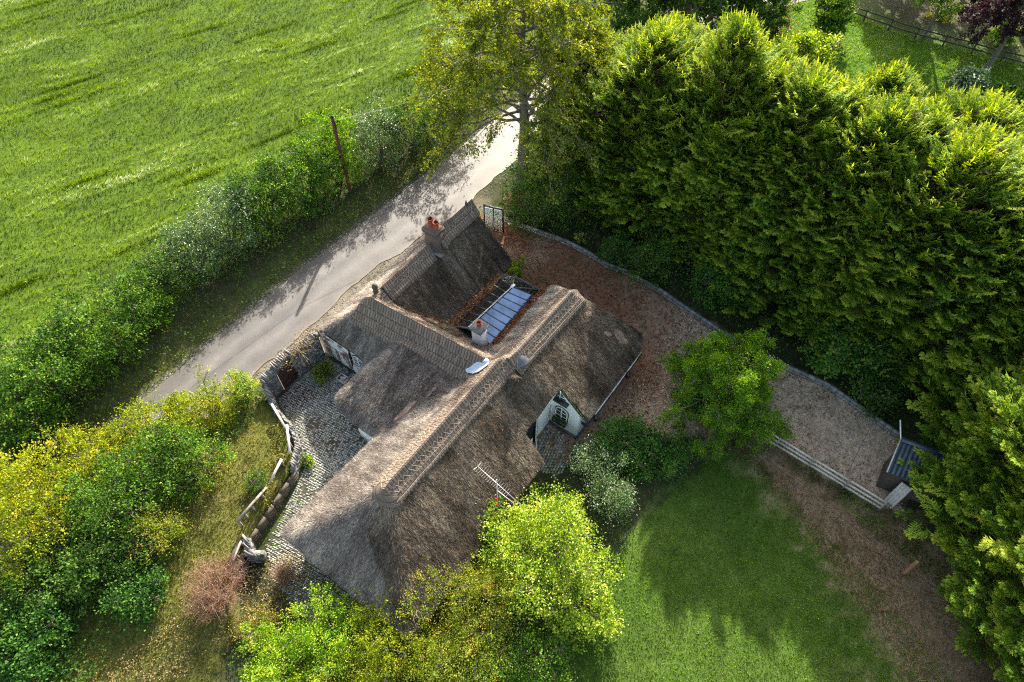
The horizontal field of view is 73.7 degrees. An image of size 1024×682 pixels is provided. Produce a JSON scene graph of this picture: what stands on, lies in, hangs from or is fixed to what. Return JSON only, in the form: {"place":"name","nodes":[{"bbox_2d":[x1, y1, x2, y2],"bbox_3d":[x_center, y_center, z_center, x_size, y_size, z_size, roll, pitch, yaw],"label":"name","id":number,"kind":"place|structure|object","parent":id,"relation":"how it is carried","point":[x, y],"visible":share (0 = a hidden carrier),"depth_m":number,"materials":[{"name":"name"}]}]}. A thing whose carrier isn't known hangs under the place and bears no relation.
{"place":"outdoors","nodes":[
{"label":"outdoors","id":0,"kind":"place"},
{"bbox_2d":[0,0,626,467],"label":"field","id":1,"kind":"structure","parent":0,"point":[84,128],"depth_m":54.79,"materials":[{"name":"plant"}]},
{"bbox_2d":[20,285,154,389],"bbox_3d":[-23.675,-0.234,38.921,6.585,5.399,6.498,0,54,0],"label":"hedge shrub","id":2,"kind":"object","parent":1,"relation":"on","point":[124,332],"visible":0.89,"depth_m":38.05,"materials":[{"name":"green plant"}]},
{"bbox_2d":[122,230,200,307],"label":"hedge shrub","id":3,"kind":"object","parent":1,"relation":"on","point":[165,282],"visible":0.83,"depth_m":41.69,"materials":[{"name":"green plant"}]},
{"bbox_2d":[151,220,230,290],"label":"hedge shrub","id":4,"kind":"object","parent":1,"relation":"on","point":[190,260],"visible":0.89,"depth_m":42.65,"materials":[{"name":"green plant"}]},
{"bbox_2d":[174,177,266,270],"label":"hedge shrub","id":5,"kind":"object","parent":1,"relation":"on","point":[220,232],"visible":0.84,"depth_m":43.44,"materials":[{"name":"green plant"}]},
{"bbox_2d":[265,357,404,672],"bbox_3d":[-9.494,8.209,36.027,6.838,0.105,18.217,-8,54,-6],"label":"courtyard","id":6,"kind":"structure","parent":0,"point":[316,451],"depth_m":37.62,"materials":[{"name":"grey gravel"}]},
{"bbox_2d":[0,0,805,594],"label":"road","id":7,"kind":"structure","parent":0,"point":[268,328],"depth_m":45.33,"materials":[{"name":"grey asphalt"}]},
{"bbox_2d":[0,0,1023,681],"bbox_3d":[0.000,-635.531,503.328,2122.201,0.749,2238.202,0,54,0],"label":"ground","id":8,"kind":"structure","parent":0,"point":[888,8],"depth_m":41.48,"materials":[{"name":"soil"}]},
{"bbox_2d":[0,356,72,473],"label":"hedge shrub","id":9,"kind":"object","parent":8,"relation":"on","point":[17,433],"visible":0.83,"depth_m":35.39,"materials":[{"name":"green plant"}]},
{"bbox_2d":[0,492,85,606],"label":"hedge shrub","id":10,"kind":"object","parent":8,"relation":"on","point":[19,546],"visible":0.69,"depth_m":31.84,"materials":[{"name":"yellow plant"}]},
{"bbox_2d":[0,322,109,425],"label":"hedge shrub","id":11,"kind":"object","parent":8,"relation":"on","point":[55,360],"visible":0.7,"depth_m":36.49,"materials":[{"name":"green plant"}]},
{"bbox_2d":[0,419,112,553],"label":"hedge shrub","id":12,"kind":"object","parent":8,"relation":"on","point":[17,494],"visible":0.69,"depth_m":33.21,"materials":[{"name":"yellow plant"}]},
{"bbox_2d":[40,413,139,489],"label":"hedge shrub","id":13,"kind":"object","parent":8,"relation":"on","point":[95,444],"visible":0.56,"depth_m":35.12,"materials":[{"name":"yellow plant"}]},
{"bbox_2d":[82,264,177,339],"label":"hedge shrub","id":14,"kind":"object","parent":8,"relation":"on","point":[118,287],"visible":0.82,"depth_m":39.91,"materials":[{"name":"green plant"}]},
{"bbox_2d":[90,390,192,469],"bbox_3d":[-19.656,4.954,36.225,5.253,3.842,4.615,0,54,0],"label":"hedge shrub","id":15,"kind":"object","parent":8,"relation":"on","point":[125,435],"visible":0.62,"depth_m":36.03,"materials":[{"name":"yellow plant"}]},
{"bbox_2d":[0,394,293,681],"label":"garden","id":16,"kind":"object","parent":8,"relation":"on","point":[233,530],"visible":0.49,"depth_m":33.10,"materials":[{"name":"plant"}]},
{"bbox_2d":[0,588,94,681],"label":"shrub","id":17,"kind":"object","parent":16,"relation":"on","point":[34,643],"visible":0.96,"depth_m":30.34,"materials":[{"name":"green plant"}]},
{"bbox_2d":[0,527,110,650],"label":"shrub","id":18,"kind":"object","parent":16,"relation":"on","point":[11,595],"visible":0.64,"depth_m":31.40,"materials":[{"name":"green plant"}]},
{"bbox_2d":[44,439,168,547],"bbox_3d":[-19.733,7.439,33.432,6.137,4.672,5.342,0,54,0],"label":"hedge shrub","id":19,"kind":"object","parent":16,"relation":"on","point":[110,497],"visible":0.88,"depth_m":32.92,"materials":[{"name":"green plant"}]},
{"bbox_2d":[53,500,162,605],"bbox_3d":[-19.449,10.097,32.826,5.004,2.950,4.938,-14,55,-10],"label":"shrub","id":20,"kind":"object","parent":16,"relation":"on","point":[110,566],"visible":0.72,"depth_m":32.31,"materials":[{"name":"green plant"}]},
{"bbox_2d":[94,562,172,636],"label":"shrub","id":21,"kind":"object","parent":16,"relation":"on","point":[142,606],"visible":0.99,"depth_m":31.77,"materials":[{"name":"green plant"}]},
{"bbox_2d":[0,388,266,681],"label":"hedge undergrowth","id":22,"kind":"object","parent":16,"relation":"on","point":[105,619],"visible":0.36,"depth_m":32.41,"materials":[{"name":"green plant"}]},
{"bbox_2d":[114,497,195,564],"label":"shrub","id":23,"kind":"object","parent":16,"relation":"on","point":[170,526],"visible":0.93,"depth_m":33.08,"materials":[{"name":"green plant"}]},
{"bbox_2d":[113,416,237,517],"bbox_3d":[-17.473,6.122,34.591,5.698,4.044,5.521,34,61,22],"label":"hedge shrub","id":24,"kind":"object","parent":16,"relation":"on","point":[177,446],"visible":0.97,"depth_m":34.40,"materials":[{"name":"green plant"}]},
{"bbox_2d":[88,551,328,681],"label":"dry weeds","id":25,"kind":"object","parent":16,"relation":"on","point":[166,672],"visible":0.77,"depth_m":31.64,"materials":[{"name":"brown plant"}]},
{"bbox_2d":[178,547,254,628],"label":"twiggy shrub","id":26,"kind":"object","parent":16,"relation":"on","point":[213,592],"visible":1,"depth_m":31.71,"materials":[{"name":"brown plant"}]},
{"bbox_2d":[216,366,263,411],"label":"shrub","id":27,"kind":"object","parent":16,"relation":"on","point":[244,392],"visible":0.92,"depth_m":37.94,"materials":[{"name":"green plant"}]},
{"bbox_2d":[157,362,240,455],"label":"hedge shrub","id":28,"kind":"object","parent":8,"relation":"on","point":[217,403],"visible":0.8,"depth_m":36.96,"materials":[{"name":"green plant"}]},
{"bbox_2d":[224,592,289,651],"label":"shrub","id":29,"kind":"object","parent":8,"relation":"on","point":[256,615],"visible":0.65,"depth_m":31.76,"materials":[{"name":"green plant"}]},
{"bbox_2d":[222,151,298,246],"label":"hedge shrub","id":30,"kind":"object","parent":8,"relation":"on","point":[258,189],"visible":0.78,"depth_m":44.58,"materials":[{"name":"green plant"}]},
{"bbox_2d":[223,410,303,586],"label":"retaining wall","id":31,"kind":"structure","parent":8,"relation":"on","point":[251,553],"depth_m":34.86,"materials":[{"name":"stone"}]},
{"bbox_2d":[5,76,547,548],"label":"verge gravel","id":32,"kind":"structure","parent":8,"relation":"on","point":[297,270],"depth_m":44.81,"materials":[{"name":"beige gravel"}]},
{"bbox_2d":[235,614,329,681],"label":"shrub","id":33,"kind":"object","parent":8,"relation":"on","point":[288,645],"visible":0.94,"depth_m":30.07,"materials":[{"name":"green plant"}]},
{"bbox_2d":[259,331,325,415],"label":"stone wall","id":34,"kind":"structure","parent":8,"relation":"on","point":[271,386],"depth_m":39.24,"materials":[{"name":"grey stone"}]},
{"bbox_2d":[257,128,343,219],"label":"hedge shrub","id":35,"kind":"object","parent":8,"relation":"on","point":[296,185],"visible":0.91,"depth_m":45.77,"materials":[{"name":"green plant"}]},
{"bbox_2d":[0,2,650,487],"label":"bank undergrowth","id":36,"kind":"object","parent":8,"relation":"on","point":[248,278],"visible":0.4,"depth_m":44.90,"materials":[{"name":"green plant"}]},
{"bbox_2d":[277,578,379,681],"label":"shrub","id":37,"kind":"object","parent":8,"relation":"on","point":[341,643],"visible":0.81,"depth_m":30.23,"materials":[{"name":"green plant"}]},
{"bbox_2d":[288,106,369,191],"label":"hedge shrub","id":38,"kind":"object","parent":8,"relation":"on","point":[331,140],"visible":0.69,"depth_m":47.09,"materials":[{"name":"green plant"}]},
{"bbox_2d":[285,621,405,681],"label":"shrub","id":39,"kind":"object","parent":8,"relation":"on","point":[353,676],"visible":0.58,"depth_m":29.66,"materials":[{"name":"green plant"}]},
{"bbox_2d":[345,90,412,175],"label":"hedge shrub","id":40,"kind":"object","parent":8,"relation":"on","point":[363,137],"visible":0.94,"depth_m":48.75,"materials":[{"name":"green plant"}]},
{"bbox_2d":[348,600,445,681],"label":"shrub","id":41,"kind":"object","parent":8,"relation":"on","point":[400,652],"visible":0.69,"depth_m":29.59,"materials":[{"name":"green plant"}]},
{"bbox_2d":[377,91,449,162],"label":"hedge shrub","id":42,"kind":"object","parent":8,"relation":"on","point":[398,116],"visible":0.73,"depth_m":49.90,"materials":[{"name":"green plant"}]},
{"bbox_2d":[280,199,642,639],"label":"thatched cottage","id":43,"kind":"structure","parent":8,"relation":"on","point":[465,349],"depth_m":35.04,"materials":[{"name":"plant"}]},
{"bbox_2d":[406,602,517,681],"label":"shrub","id":44,"kind":"object","parent":8,"relation":"on","point":[467,677],"visible":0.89,"depth_m":29.65,"materials":[{"name":"green plant"}]},
{"bbox_2d":[221,425,717,681],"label":"border undergrowth","id":45,"kind":"object","parent":8,"relation":"on","point":[575,673],"visible":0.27,"depth_m":33.95,"materials":[{"name":"green plant"}]},
{"bbox_2d":[419,544,531,670],"bbox_3d":[-1.578,11.944,30.868,5.220,4.724,4.830,-13,55,-10],"label":"shrub","id":46,"kind":"object","parent":8,"relation":"on","point":[475,576],"visible":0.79,"depth_m":30.65,"materials":[{"name":"green plant"}]},
{"bbox_2d":[392,0,635,204],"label":"birch tree","id":47,"kind":"object","parent":8,"relation":"on","point":[488,16],"visible":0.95,"depth_m":40.57,"materials":[{"name":"green plant"}]},
{"bbox_2d":[480,614,584,681],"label":"shrub","id":48,"kind":"object","parent":8,"relation":"on","point":[551,657],"visible":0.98,"depth_m":30.15,"materials":[{"name":"green plant"}]},
{"bbox_2d":[494,162,583,243],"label":"shrub","id":49,"kind":"object","parent":8,"relation":"on","point":[527,200],"visible":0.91,"depth_m":45.64,"materials":[{"name":"green plant"}]},
{"bbox_2d":[471,477,626,634],"bbox_3d":[1.473,9.905,31.932,6.615,5.348,6.596,-18,56,-13],"label":"shrub","id":50,"kind":"object","parent":8,"relation":"on","point":[559,515],"visible":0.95,"depth_m":31.26,"materials":[{"name":"green plant"}]},
{"bbox_2d":[515,11,629,180],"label":"conifer tree","id":51,"kind":"object","parent":8,"relation":"on","point":[604,22],"visible":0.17,"depth_m":43.88,"materials":[{"name":"green plant"}]},
{"bbox_2d":[546,163,607,233],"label":"shrub","id":52,"kind":"object","parent":8,"relation":"on","point":[570,174],"visible":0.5,"depth_m":46.33,"materials":[{"name":"green plant"}]},
{"bbox_2d":[559,434,633,488],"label":"shrub","id":53,"kind":"object","parent":8,"relation":"on","point":[586,460],"visible":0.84,"depth_m":36.01,"materials":[{"name":"green plant"}]},
{"bbox_2d":[579,458,641,528],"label":"shrub","id":54,"kind":"object","parent":8,"relation":"on","point":[609,497],"visible":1,"depth_m":34.81,"materials":[{"name":"green plant"}]},
{"bbox_2d":[596,232,638,274],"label":"shrub","id":55,"kind":"object","parent":8,"relation":"on","point":[614,259],"visible":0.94,"depth_m":44.67,"materials":[{"name":"green plant"}]},
{"bbox_2d":[573,0,700,31],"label":"tree","id":56,"kind":"object","parent":8,"relation":"on","point":[629,6],"visible":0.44,"depth_m":56.58,"materials":[{"name":"green plant"}]},
{"bbox_2d":[563,10,722,231],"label":"conifer tree","id":57,"kind":"object","parent":8,"relation":"on","point":[658,42],"visible":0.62,"depth_m":40.28,"materials":[{"name":"green plant"}]},
{"bbox_2d":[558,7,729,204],"bbox_3d":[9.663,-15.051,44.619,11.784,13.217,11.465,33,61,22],"label":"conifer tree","id":58,"kind":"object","parent":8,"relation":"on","point":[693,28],"visible":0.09,"depth_m":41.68,"materials":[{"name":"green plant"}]},
{"bbox_2d":[621,225,681,288],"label":"shrub","id":59,"kind":"object","parent":8,"relation":"on","point":[654,259],"visible":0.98,"depth_m":43.50,"materials":[{"name":"green plant"}]},
{"bbox_2d":[583,75,726,242],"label":"conifer tree","id":60,"kind":"object","parent":8,"relation":"on","point":[655,185],"visible":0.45,"depth_m":40.64,"materials":[{"name":"green plant"}]},
{"bbox_2d":[636,425,700,485],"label":"shrub","id":61,"kind":"object","parent":8,"relation":"on","point":[670,465],"visible":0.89,"depth_m":36.50,"materials":[{"name":"green plant"}]},
{"bbox_2d":[609,0,740,38],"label":"tree","id":62,"kind":"object","parent":8,"relation":"on","point":[718,5],"visible":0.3,"depth_m":55.07,"materials":[{"name":"green plant"}]},
{"bbox_2d":[480,215,903,512],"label":"gravel yard","id":63,"kind":"structure","parent":8,"relation":"on","point":[629,303],"depth_m":40.20,"materials":[{"name":"gravel"}]},
{"bbox_2d":[586,406,667,485],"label":"shrub","id":64,"kind":"object","parent":63,"relation":"on","point":[639,427],"visible":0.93,"depth_m":36.57,"materials":[{"name":"green plant"}]},
{"bbox_2d":[480,216,828,463],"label":"red leaves","id":65,"kind":"object","parent":63,"relation":"on","point":[587,280],"visible":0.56,"depth_m":43.71,"materials":[{"name":"brown plant"}]},
{"bbox_2d":[504,217,901,437],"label":"block wall","id":66,"kind":"structure","parent":63,"relation":"on","point":[892,431],"depth_m":42.87,"materials":[{"name":"grey concrete"}]},
{"bbox_2d":[655,328,796,462],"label":"ash tree","id":67,"kind":"object","parent":63,"relation":"on","point":[721,365],"visible":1,"depth_m":35.34,"materials":[{"name":"green plant"}]},
{"bbox_2d":[574,311,903,510],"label":"fallen leaves","id":68,"kind":"object","parent":63,"relation":"on","point":[813,443],"visible":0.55,"depth_m":38.81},
{"bbox_2d":[619,1,797,263],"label":"conifer tree","id":69,"kind":"object","parent":8,"relation":"on","point":[738,44],"visible":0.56,"depth_m":37.09,"materials":[{"name":"green plant"}]},
{"bbox_2d":[677,246,767,326],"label":"shrub","id":70,"kind":"object","parent":8,"relation":"on","point":[703,274],"visible":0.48,"depth_m":41.62,"materials":[{"name":"green plant"}]},
{"bbox_2d":[652,105,796,287],"bbox_3d":[14.238,-9.627,41.749,10.703,11.458,10.130,-36,62,-23],"label":"conifer tree","id":71,"kind":"object","parent":8,"relation":"on","point":[754,150],"visible":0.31,"depth_m":38.37,"materials":[{"name":"green plant"}]},
{"bbox_2d":[658,56,817,285],"bbox_3d":[14.059,-10.028,40.582,10.130,13.882,10.703,1,54,1],"label":"conifer tree","id":72,"kind":"object","parent":8,"relation":"on","point":[695,162],"visible":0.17,"depth_m":38.91,"materials":[{"name":"green plant"}]},
{"bbox_2d":[713,0,802,42],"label":"tree","id":73,"kind":"object","parent":8,"relation":"on","point":[780,10],"visible":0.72,"depth_m":58.03,"materials":[{"name":"green plant"}]},
{"bbox_2d":[500,70,1023,439],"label":"woodland undergrowth","id":74,"kind":"object","parent":8,"relation":"on","point":[719,311],"visible":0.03,"depth_m":42.98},
{"bbox_2d":[673,55,880,306],"bbox_3d":[15.737,-9.153,39.393,10.740,14.764,13.063,-32,60,-21],"label":"conifer tree","id":75,"kind":"object","parent":8,"relation":"on","point":[808,88],"visible":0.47,"depth_m":36.35,"materials":[{"name":"green plant"}]},
{"bbox_2d":[696,131,890,342],"bbox_3d":[17.411,-6.871,39.620,12.373,11.675,12.038,-16,56,-11],"label":"conifer tree","id":76,"kind":"object","parent":8,"relation":"on","point":[802,246],"visible":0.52,"depth_m":37.98,"materials":[{"name":"green plant"}]},
{"bbox_2d":[716,69,885,299],"bbox_3d":[17.416,-9.580,40.377,12.038,13.658,12.373,20,57,14],"label":"conifer tree","id":77,"kind":"object","parent":8,"relation":"on","point":[843,82],"visible":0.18,"depth_m":36.18,"materials":[{"name":"green plant"}]},
{"bbox_2d":[795,315,892,387],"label":"shrub","id":78,"kind":"object","parent":8,"relation":"on","point":[831,361],"visible":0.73,"depth_m":38.59,"materials":[{"name":"green plant"}]},
{"bbox_2d":[752,82,939,320],"bbox_3d":[19.908,-7.154,38.081,11.213,14.543,10.612,28,59,19],"label":"conifer tree","id":79,"kind":"object","parent":8,"relation":"on","point":[881,123],"visible":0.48,"depth_m":34.35,"materials":[{"name":"green plant"}]},
{"bbox_2d":[785,170,956,374],"bbox_3d":[20.295,-4.797,38.358,9.588,11.234,11.479,1,54,1],"label":"conifer tree","id":80,"kind":"object","parent":8,"relation":"on","point":[881,330],"visible":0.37,"depth_m":35.78,"materials":[{"name":"green plant"}]},
{"bbox_2d":[810,55,935,126],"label":"conifer tree","id":81,"kind":"object","parent":8,"relation":"on","point":[895,78],"visible":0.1,"depth_m":35.94,"materials":[{"name":"green plant"}]},
{"bbox_2d":[845,372,910,421],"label":"shrub","id":82,"kind":"object","parent":8,"relation":"on","point":[889,396],"visible":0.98,"depth_m":38.12,"materials":[{"name":"green plant"}]},
{"bbox_2d":[777,94,981,308],"bbox_3d":[20.847,-7.714,38.882,9.588,13.878,11.479,-39,63,-24],"label":"conifer tree","id":83,"kind":"object","parent":8,"relation":"on","point":[943,126],"visible":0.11,"depth_m":34.03,"materials":[{"name":"green plant"}]},
{"bbox_2d":[760,117,1023,387],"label":"conifer tree","id":84,"kind":"object","parent":8,"relation":"on","point":[978,150],"visible":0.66,"depth_m":33.15,"materials":[{"name":"green plant"}]},
{"bbox_2d":[783,0,1023,124],"bbox_3d":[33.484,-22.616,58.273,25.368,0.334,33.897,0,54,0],"label":"paddock","id":85,"kind":"structure","parent":8,"relation":"on","point":[930,52],"depth_m":60.45,"materials":[{"name":"plant"}]},
{"bbox_2d":[783,26,844,69],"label":"shrub","id":86,"kind":"object","parent":85,"relation":"on","point":[811,43],"visible":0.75,"depth_m":56.86,"materials":[{"name":"green plant"}]},
{"bbox_2d":[810,0,862,42],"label":"shrub","id":87,"kind":"object","parent":85,"relation":"on","point":[833,16],"visible":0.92,"depth_m":59.41,"materials":[{"name":"green plant"}]},
{"bbox_2d":[944,62,991,96],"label":"shrub","id":88,"kind":"object","parent":85,"relation":"on","point":[968,76],"visible":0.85,"depth_m":54.85,"materials":[{"name":"green plant"}]},
{"bbox_2d":[954,0,1023,68],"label":"copper tree","id":89,"kind":"object","parent":85,"relation":"on","point":[985,11],"visible":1,"depth_m":54.76,"materials":[{"name":"purple plant"}]},
{"bbox_2d":[876,437,950,502],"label":"shed","id":90,"kind":"structure","parent":8,"relation":"on","point":[893,475],"depth_m":35.10,"materials":[{"name":"metal"}]},
{"bbox_2d":[851,181,1023,397],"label":"conifer tree","id":91,"kind":"object","parent":8,"relation":"on","point":[927,359],"visible":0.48,"depth_m":33.51,"materials":[{"name":"green plant"}]},
{"bbox_2d":[873,131,1023,342],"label":"conifer tree","id":92,"kind":"object","parent":8,"relation":"on","point":[972,187],"visible":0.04,"depth_m":34.21,"materials":[{"name":"green plant"}]},
{"bbox_2d":[894,365,1023,613],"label":"conifer tree","id":93,"kind":"object","parent":8,"relation":"on","point":[1005,435],"visible":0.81,"depth_m":31.32,"materials":[{"name":"green plant"}]},
{"bbox_2d":[895,82,1023,282],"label":"conifer tree","id":94,"kind":"object","parent":8,"relation":"on","point":[973,106],"visible":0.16,"depth_m":34.54,"materials":[{"name":"green plant"}]},
{"bbox_2d":[905,293,1023,510],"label":"conifer tree","id":95,"kind":"object","parent":8,"relation":"on","point":[948,400],"visible":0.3,"depth_m":34.20,"materials":[{"name":"green plant"}]},
{"bbox_2d":[936,444,1023,677],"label":"conifer tree","id":96,"kind":"object","parent":8,"relation":"on","point":[954,588],"visible":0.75,"depth_m":29.70,"materials":[{"name":"green plant"}]},
{"bbox_2d":[991,528,1023,681],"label":"conifer tree","id":97,"kind":"object","parent":8,"relation":"on","point":[1012,666],"visible":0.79,"depth_m":28.08,"materials":[{"name":"green plant"}]},
{"bbox_2d":[516,433,1020,681],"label":"lawn","id":98,"kind":"structure","parent":0,"point":[690,673],"depth_m":33.06,"materials":[{"name":"plant"}]},
{"bbox_2d":[537,562,628,653],"bbox_3d":[3.200,12.143,31.225,4.225,3.516,3.962,0,54,0],"label":"shrub","id":99,"kind":"object","parent":98,"relation":"on","point":[574,618],"visible":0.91,"depth_m":30.73,"materials":[{"name":"green plant"}]},
{"bbox_2d":[743,418,887,510],"bbox_3d":[16.031,6.595,36.687,7.964,1.293,0.148,33,60,21],"label":"rail fence","id":100,"kind":"object","parent":98,"relation":"on","point":[844,485],"visible":0.8,"depth_m":36.13,"materials":[{"name":"grey wood"}]},
{"bbox_2d":[772,437,947,579],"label":"fence undergrowth","id":101,"kind":"object","parent":98,"relation":"on","point":[877,521],"visible":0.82,"depth_m":35.00,"materials":[{"name":"plant"}]},
{"bbox_2d":[731,429,1001,681],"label":"dry grass","id":102,"kind":"structure","parent":98,"relation":"on","point":[873,551],"depth_m":33.80,"materials":[{"name":"plant"}]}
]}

